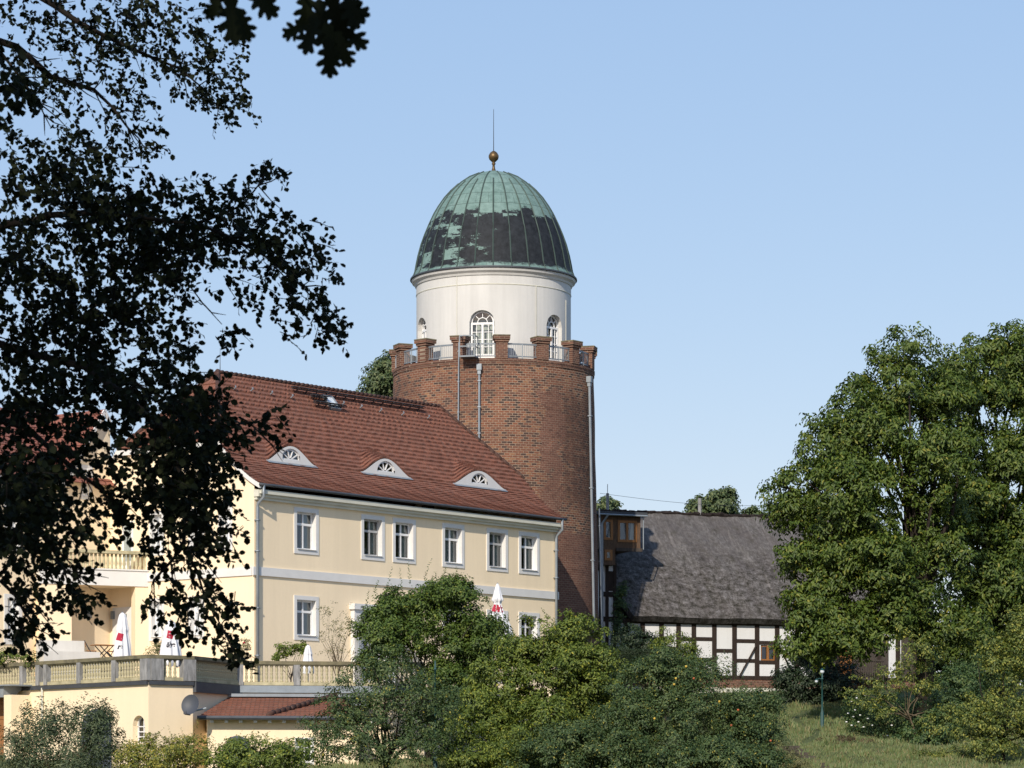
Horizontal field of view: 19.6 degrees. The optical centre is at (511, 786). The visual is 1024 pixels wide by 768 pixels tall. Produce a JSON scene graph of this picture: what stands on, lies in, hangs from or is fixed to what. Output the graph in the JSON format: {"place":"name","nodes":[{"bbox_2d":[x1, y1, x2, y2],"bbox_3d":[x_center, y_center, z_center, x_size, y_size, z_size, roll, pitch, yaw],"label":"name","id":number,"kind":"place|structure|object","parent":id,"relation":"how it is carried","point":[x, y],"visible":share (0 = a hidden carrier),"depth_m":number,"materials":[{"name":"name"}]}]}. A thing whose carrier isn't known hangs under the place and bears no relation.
{"place":"outdoors","nodes":[
{"label":"outdoors","id":0,"kind":"place"},
{"bbox_2d":[0,688,1023,767],"bbox_3d":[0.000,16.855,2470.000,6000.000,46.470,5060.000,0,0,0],"label":"ground","id":1,"kind":"structure","parent":0,"point":[817,732],"depth_m":130.20,"materials":[{"name":"green plant"}]},
{"bbox_2d":[0,691,126,767],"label":"willow shrub","id":2,"kind":"object","parent":1,"relation":"on","point":[87,752],"visible":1,"depth_m":97.30,"materials":[{"name":"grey plant"}]},
{"bbox_2d":[111,719,216,767],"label":"broom shrub","id":3,"kind":"object","parent":1,"relation":"on","point":[175,749],"visible":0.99,"depth_m":95.46,"materials":[{"name":"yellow plant"}]},
{"bbox_2d":[0,0,353,674],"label":"alder tree","id":4,"kind":"object","parent":1,"relation":"on","point":[39,512],"visible":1,"depth_m":25.96,"materials":[{"name":"green plant"}]},
{"bbox_2d":[201,729,323,767],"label":"elder shrub","id":5,"kind":"object","parent":1,"relation":"on","point":[288,755],"visible":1,"depth_m":95.34,"materials":[{"name":"green plant"}]},
{"bbox_2d":[0,680,550,767],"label":"terrace wall","id":6,"kind":"structure","parent":1,"relation":"on","point":[155,705],"depth_m":115.48,"materials":[{"name":"yellow paint"}]},
{"bbox_2d":[0,698,3,754],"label":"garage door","id":7,"kind":"structure","parent":6,"relation":"in","point":[1,699],"depth_m":121.23,"materials":[{"name":"brown wood"}]},
{"bbox_2d":[0,655,150,685],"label":"stone balustrade","id":8,"kind":"object","parent":6,"relation":"on","point":[80,669],"visible":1,"depth_m":116.75,"materials":[{"name":"stone"}]},
{"bbox_2d":[0,645,39,674],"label":"trailing plant","id":9,"kind":"object","parent":8,"relation":"on","point":[10,656],"visible":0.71,"depth_m":120.53,"materials":[{"name":"green plant"}]},
{"bbox_2d":[137,716,144,742],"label":"arched window","id":10,"kind":"structure","parent":6,"relation":"in","point":[141,717],"depth_m":113.82,"materials":[{"name":"paint"}]},
{"bbox_2d":[148,655,238,684],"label":"stone balustrade","id":11,"kind":"object","parent":6,"relation":"on","point":[200,669],"visible":0.93,"depth_m":114.12,"materials":[{"name":"stone"}]},
{"bbox_2d":[181,694,206,714],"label":"satellite dish","id":12,"kind":"object","parent":6,"relation":"attached to","point":[189,704],"visible":1,"depth_m":112.39,"materials":[{"name":"grey paint"}]},
{"bbox_2d":[197,692,371,767],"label":"tiled annex","id":13,"kind":"object","parent":1,"relation":"on","point":[270,715],"visible":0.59,"depth_m":113.92,"materials":[{"name":"red tile"}]},
{"bbox_2d":[295,738,313,764],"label":"window","id":14,"kind":"structure","parent":13,"relation":"in","point":[303,738],"depth_m":113.95,"materials":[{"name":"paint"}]},
{"bbox_2d":[202,0,370,78],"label":"oak tree","id":15,"kind":"object","parent":1,"relation":"on","point":[336,38],"visible":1,"depth_m":11.06,"materials":[{"name":"green plant"}]},
{"bbox_2d":[110,369,567,688],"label":"manor house","id":16,"kind":"structure","parent":1,"relation":"on","point":[337,493],"depth_m":131.81,"materials":[{"name":"yellow paint"}]},
{"bbox_2d":[149,598,164,640],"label":"window","id":17,"kind":"structure","parent":16,"relation":"in","point":[152,620],"depth_m":128.81,"materials":[{"name":"paint"}]},
{"bbox_2d":[149,512,164,555],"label":"window","id":18,"kind":"structure","parent":16,"relation":"in","point":[158,517],"depth_m":128.78,"materials":[{"name":"paint"}]},
{"bbox_2d":[188,596,204,639],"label":"window","id":19,"kind":"structure","parent":16,"relation":"in","point":[193,627],"depth_m":127.37,"materials":[{"name":"paint"}]},
{"bbox_2d":[188,508,204,545],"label":"window","id":20,"kind":"structure","parent":16,"relation":"in","point":[192,508],"depth_m":127.33,"materials":[{"name":"paint"}]},
{"bbox_2d":[218,507,232,549],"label":"window","id":21,"kind":"structure","parent":16,"relation":"in","point":[230,509],"depth_m":126.09,"materials":[{"name":"paint"}]},
{"bbox_2d":[294,507,318,554],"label":"window","id":22,"kind":"structure","parent":16,"relation":"in","point":[304,513],"depth_m":127.97,"materials":[{"name":"paint"}]},
{"bbox_2d":[294,595,318,640],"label":"window","id":23,"kind":"structure","parent":16,"relation":"in","point":[305,600],"depth_m":127.97,"materials":[{"name":"paint"}]},
{"bbox_2d":[361,514,384,560],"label":"window","id":24,"kind":"structure","parent":16,"relation":"in","point":[371,519],"depth_m":131.32,"materials":[{"name":"grey paint"}]},
{"bbox_2d":[392,518,415,563],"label":"window","id":25,"kind":"structure","parent":16,"relation":"in","point":[402,523],"depth_m":133.00,"materials":[{"name":"paint"}]},
{"bbox_2d":[442,523,463,567],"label":"window","id":26,"kind":"structure","parent":16,"relation":"in","point":[448,530],"depth_m":135.59,"materials":[{"name":"paint"}]},
{"bbox_2d":[486,528,507,571],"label":"window","id":27,"kind":"structure","parent":16,"relation":"in","point":[494,533],"depth_m":138.09,"materials":[{"name":"grey paint"}]},
{"bbox_2d":[486,609,507,638],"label":"window","id":28,"kind":"structure","parent":16,"relation":"in","point":[487,610],"depth_m":138.09,"materials":[{"name":"paint"}]},
{"bbox_2d":[518,531,539,574],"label":"window","id":29,"kind":"structure","parent":16,"relation":"in","point":[531,541],"depth_m":140.03,"materials":[{"name":"paint"}]},
{"bbox_2d":[518,612,539,638],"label":"window","id":30,"kind":"structure","parent":16,"relation":"in","point":[537,615],"depth_m":139.76,"materials":[{"name":"paint"}]},
{"bbox_2d":[356,349,392,396],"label":"tree","id":31,"kind":"object","parent":1,"relation":"on","point":[378,380],"visible":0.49,"depth_m":188.75,"materials":[{"name":"green plant"}]},
{"bbox_2d":[295,643,464,767],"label":"fruit tree","id":32,"kind":"object","parent":1,"relation":"on","point":[385,749],"visible":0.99,"depth_m":103.35,"materials":[{"name":"green plant"}]},
{"bbox_2d":[344,558,512,761],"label":"terrace bush","id":33,"kind":"object","parent":1,"relation":"on","point":[392,618],"visible":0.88,"depth_m":115.19,"materials":[{"name":"green plant"}]},
{"bbox_2d":[433,661,436,767],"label":"lamp post","id":34,"kind":"object","parent":1,"relation":"on","point":[434,757],"visible":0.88,"depth_m":111.96,"materials":[{"name":"metal"}]},
{"bbox_2d":[397,669,478,767],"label":"bramble thicket","id":35,"kind":"object","parent":1,"relation":"on","point":[450,743],"visible":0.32,"depth_m":112.08,"materials":[{"name":"green plant"}]},
{"bbox_2d":[435,712,543,767],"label":"spindle shrub","id":36,"kind":"object","parent":1,"relation":"on","point":[490,754],"visible":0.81,"depth_m":105.00,"materials":[{"name":"green plant"}]},
{"bbox_2d":[389,109,602,696],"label":"round tower","id":37,"kind":"structure","parent":1,"relation":"on","point":[501,364],"depth_m":146.78,"materials":[{"name":"brick"}]},
{"bbox_2d":[422,320,425,337],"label":"arched window","id":38,"kind":"structure","parent":37,"relation":"in","point":[423,326],"depth_m":149.17,"materials":[{"name":"paint"}]},
{"bbox_2d":[471,311,494,357],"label":"arched door","id":39,"kind":"structure","parent":37,"relation":"in","point":[484,325],"depth_m":147.11,"materials":[{"name":"paint"}]},
{"bbox_2d":[547,316,557,360],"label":"arched window","id":40,"kind":"structure","parent":37,"relation":"in","point":[549,329],"depth_m":148.26,"materials":[{"name":"paint"}]},
{"bbox_2d":[438,606,633,756],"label":"hazel shrub","id":41,"kind":"object","parent":1,"relation":"on","point":[573,651],"visible":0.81,"depth_m":110.69,"materials":[{"name":"green plant"}]},
{"bbox_2d":[497,718,659,767],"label":"dogwood shrub","id":42,"kind":"object","parent":1,"relation":"on","point":[609,751],"visible":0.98,"depth_m":103.21,"materials":[{"name":"green plant"}]},
{"bbox_2d":[597,495,623,510],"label":"tree","id":43,"kind":"object","parent":1,"relation":"on","point":[613,504],"visible":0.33,"depth_m":204.19,"materials":[{"name":"green plant"}]},
{"bbox_2d":[609,580,643,688],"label":"ivy plant","id":44,"kind":"object","parent":1,"relation":"on","point":[620,602],"visible":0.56,"depth_m":156.39,"materials":[{"name":"green plant"}]},
{"bbox_2d":[607,622,659,685],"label":"yew bush","id":45,"kind":"object","parent":1,"relation":"on","point":[634,640],"visible":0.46,"depth_m":151.22,"materials":[{"name":"green plant"}]},
{"bbox_2d":[599,647,676,712],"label":"clipped hedge","id":46,"kind":"object","parent":1,"relation":"on","point":[637,652],"visible":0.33,"depth_m":142.42,"materials":[{"name":"green plant"}]},
{"bbox_2d":[645,625,702,668],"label":"young shrub","id":47,"kind":"object","parent":1,"relation":"on","point":[691,648],"visible":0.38,"depth_m":146.72,"materials":[{"name":"green plant"}]},
{"bbox_2d":[581,636,790,767],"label":"apple tree","id":48,"kind":"object","parent":1,"relation":"on","point":[678,681],"visible":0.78,"depth_m":105.26,"materials":[{"name":"green plant"}]},
{"bbox_2d":[682,485,742,513],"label":"tree","id":49,"kind":"object","parent":1,"relation":"on","point":[715,500],"visible":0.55,"depth_m":199.21,"materials":[{"name":"green plant"}]},
{"bbox_2d":[640,734,796,767],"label":"blackthorn shrub","id":50,"kind":"object","parent":1,"relation":"on","point":[728,754],"visible":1,"depth_m":101.58,"materials":[{"name":"green plant"}]},
{"bbox_2d":[740,505,765,514],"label":"tree","id":51,"kind":"object","parent":1,"relation":"on","point":[752,509],"visible":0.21,"depth_m":209.44,"materials":[{"name":"green plant"}]},
{"bbox_2d":[597,484,916,692],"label":"barn","id":52,"kind":"structure","parent":1,"relation":"on","point":[704,579],"depth_m":160.69,"materials":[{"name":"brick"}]},
{"bbox_2d":[601,493,765,505],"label":"overhead wire","id":53,"kind":"object","parent":52,"relation":"on","point":[687,503],"visible":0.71,"depth_m":160.66,"materials":[{"name":"metal"}]},
{"bbox_2d":[761,645,774,660],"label":"window","id":54,"kind":"structure","parent":52,"relation":"in","point":[773,659],"depth_m":160.86,"materials":[{"name":"brown wood"}]},
{"bbox_2d":[777,746,801,748],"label":"sleeper step","id":55,"kind":"object","parent":1,"relation":"on","point":[793,747],"visible":0.5,"depth_m":122.67,"materials":[{"name":"grey wood"}]},
{"bbox_2d":[783,749,802,751],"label":"sleeper step","id":56,"kind":"object","parent":1,"relation":"on","point":[797,750],"visible":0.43,"depth_m":121.27,"materials":[{"name":"grey wood"}]},
{"bbox_2d":[772,739,814,767],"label":"weed clump","id":57,"kind":"object","parent":1,"relation":"on","point":[799,762],"visible":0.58,"depth_m":111.27,"materials":[{"name":"green plant"}]},
{"bbox_2d":[767,652,866,705],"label":"laurel bush","id":58,"kind":"object","parent":1,"relation":"on","point":[835,680],"visible":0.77,"depth_m":150.22,"materials":[{"name":"leaf"},{"name":"bark"}]},
{"bbox_2d":[815,668,823,729],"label":"lamp post","id":59,"kind":"object","parent":1,"relation":"on","point":[822,712],"visible":0.92,"depth_m":133.46,"materials":[{"name":"green metal"}]},
{"bbox_2d":[815,734,875,743],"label":"slope weeds","id":60,"kind":"object","parent":1,"relation":"on","point":[847,738],"visible":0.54,"depth_m":125.41,"materials":[{"name":"green plant"}]},
{"bbox_2d":[755,321,997,721],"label":"walnut tree","id":61,"kind":"object","parent":1,"relation":"on","point":[837,555],"visible":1,"depth_m":136.69,"materials":[{"name":"green plant"}]},
{"bbox_2d":[743,698,1023,767],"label":"grass","id":62,"kind":"structure","parent":1,"relation":"on","point":[833,729],"depth_m":123.17,"materials":[{"name":"green plant"}]},
{"bbox_2d":[839,679,950,742],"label":"flowering shrub","id":63,"kind":"object","parent":1,"relation":"on","point":[883,727],"visible":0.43,"depth_m":129.16,"materials":[{"name":"green plant"}]},
{"bbox_2d":[837,623,966,739],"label":"ash sapling","id":64,"kind":"object","parent":1,"relation":"on","point":[920,666],"visible":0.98,"depth_m":126.77,"materials":[{"name":"green plant"}]},
{"bbox_2d":[906,743,985,759],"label":"ground shrub","id":65,"kind":"object","parent":1,"relation":"on","point":[942,753],"visible":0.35,"depth_m":118.67,"materials":[{"name":"green plant"}]},
{"bbox_2d":[885,642,1014,746],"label":"undergrowth bush","id":66,"kind":"object","parent":1,"relation":"on","point":[963,677],"visible":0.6,"depth_m":129.62,"materials":[{"name":"green plant"}]},
{"bbox_2d":[885,577,1023,688],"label":"thicket tree","id":67,"kind":"object","parent":1,"relation":"on","point":[937,667],"visible":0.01,"depth_m":170.38,"materials":[{"name":"green plant"}]},
{"bbox_2d":[913,318,1023,705],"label":"walnut tree","id":68,"kind":"object","parent":1,"relation":"on","point":[997,581],"visible":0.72,"depth_m":143.31,"materials":[{"name":"green plant"}]},
{"bbox_2d":[947,602,1023,763],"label":"lime bush","id":69,"kind":"object","parent":1,"relation":"on","point":[999,727],"visible":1,"depth_m":117.06,"materials":[{"name":"green plant"}]},
{"bbox_2d":[0,0,1023,684],"label":"sky","id":70,"kind":"structure","parent":0,"point":[745,197],"materials":[{"name":"blue"}]},
{"bbox_2d":[290,757,821,767],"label":"grass","id":71,"kind":"structure","parent":0,"point":[429,764],"depth_m":113.30,"materials":[{"name":"green plant"}]},
{"label":"terrace floor","id":72,"kind":"structure","parent":0,"visible":0},
{"bbox_2d":[0,407,149,682],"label":"manor wing","id":73,"kind":"structure","parent":72,"relation":"on","point":[72,644],"depth_m":128.73,"materials":[{"name":"beige paint"}]},
{"bbox_2d":[4,594,21,644],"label":"window","id":74,"kind":"structure","parent":73,"relation":"in","point":[6,596],"depth_m":125.86,"materials":[{"name":"paint"}]},
{"bbox_2d":[81,465,92,499],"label":"window","id":75,"kind":"structure","parent":73,"relation":"in","point":[85,467],"depth_m":129.29,"materials":[{"name":"paint"}]},
{"bbox_2d":[84,640,95,651],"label":"folding chair","id":76,"kind":"object","parent":73,"relation":"on","point":[89,650],"visible":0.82,"depth_m":127.40,"materials":[{"name":"brown wood"}]},
{"bbox_2d":[122,521,132,568],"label":"balcony door","id":77,"kind":"structure","parent":73,"relation":"in","point":[125,547],"depth_m":129.73,"materials":[{"name":"paint"}]},
{"bbox_2d":[90,644,113,656],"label":"bistro table","id":78,"kind":"object","parent":72,"relation":"on","point":[100,645],"visible":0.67,"depth_m":128.01,"materials":[{"name":"brown wood"}]},
{"bbox_2d":[113,612,130,662],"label":"closed parasol","id":79,"kind":"object","parent":72,"relation":"on","point":[122,645],"visible":0.85,"depth_m":121.79,"materials":[{"name":"white fabric"}]},
{"bbox_2d":[143,639,161,654],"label":"rose bush","id":80,"kind":"object","parent":72,"relation":"on","point":[157,645],"visible":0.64,"depth_m":120.24,"materials":[{"name":"green plant"}]},
{"bbox_2d":[160,619,181,667],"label":"closed parasol","id":81,"kind":"object","parent":72,"relation":"on","point":[169,645],"visible":0.7,"depth_m":116.73,"materials":[{"name":"white fabric"}]},
{"bbox_2d":[225,637,251,656],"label":"rose bush","id":82,"kind":"object","parent":72,"relation":"on","point":[246,644],"visible":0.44,"depth_m":120.44,"materials":[{"name":"green plant"}]},
{"bbox_2d":[271,639,306,681],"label":"potted fig","id":83,"kind":"object","parent":72,"relation":"on","point":[280,654],"visible":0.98,"depth_m":122.34,"materials":[{"name":"green plant"}]},
{"bbox_2d":[303,644,313,680],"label":"closed parasol","id":84,"kind":"object","parent":72,"relation":"on","point":[307,653],"visible":0.69,"depth_m":121.38,"materials":[{"name":"white fabric"}]},
{"bbox_2d":[237,661,423,685],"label":"stone balustrade","id":85,"kind":"object","parent":72,"relation":"on","point":[297,670],"visible":0.65,"depth_m":118.98,"materials":[{"name":"stone"}]},
{"bbox_2d":[315,602,358,677],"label":"bare shrub","id":86,"kind":"object","parent":72,"relation":"on","point":[339,635],"visible":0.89,"depth_m":122.99,"materials":[{"name":"brown plant"}]},
{"bbox_2d":[490,583,512,683],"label":"closed parasol","id":87,"kind":"object","parent":72,"relation":"on","point":[497,595],"visible":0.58,"depth_m":123.35,"materials":[{"name":"white fabric"}]}
]}

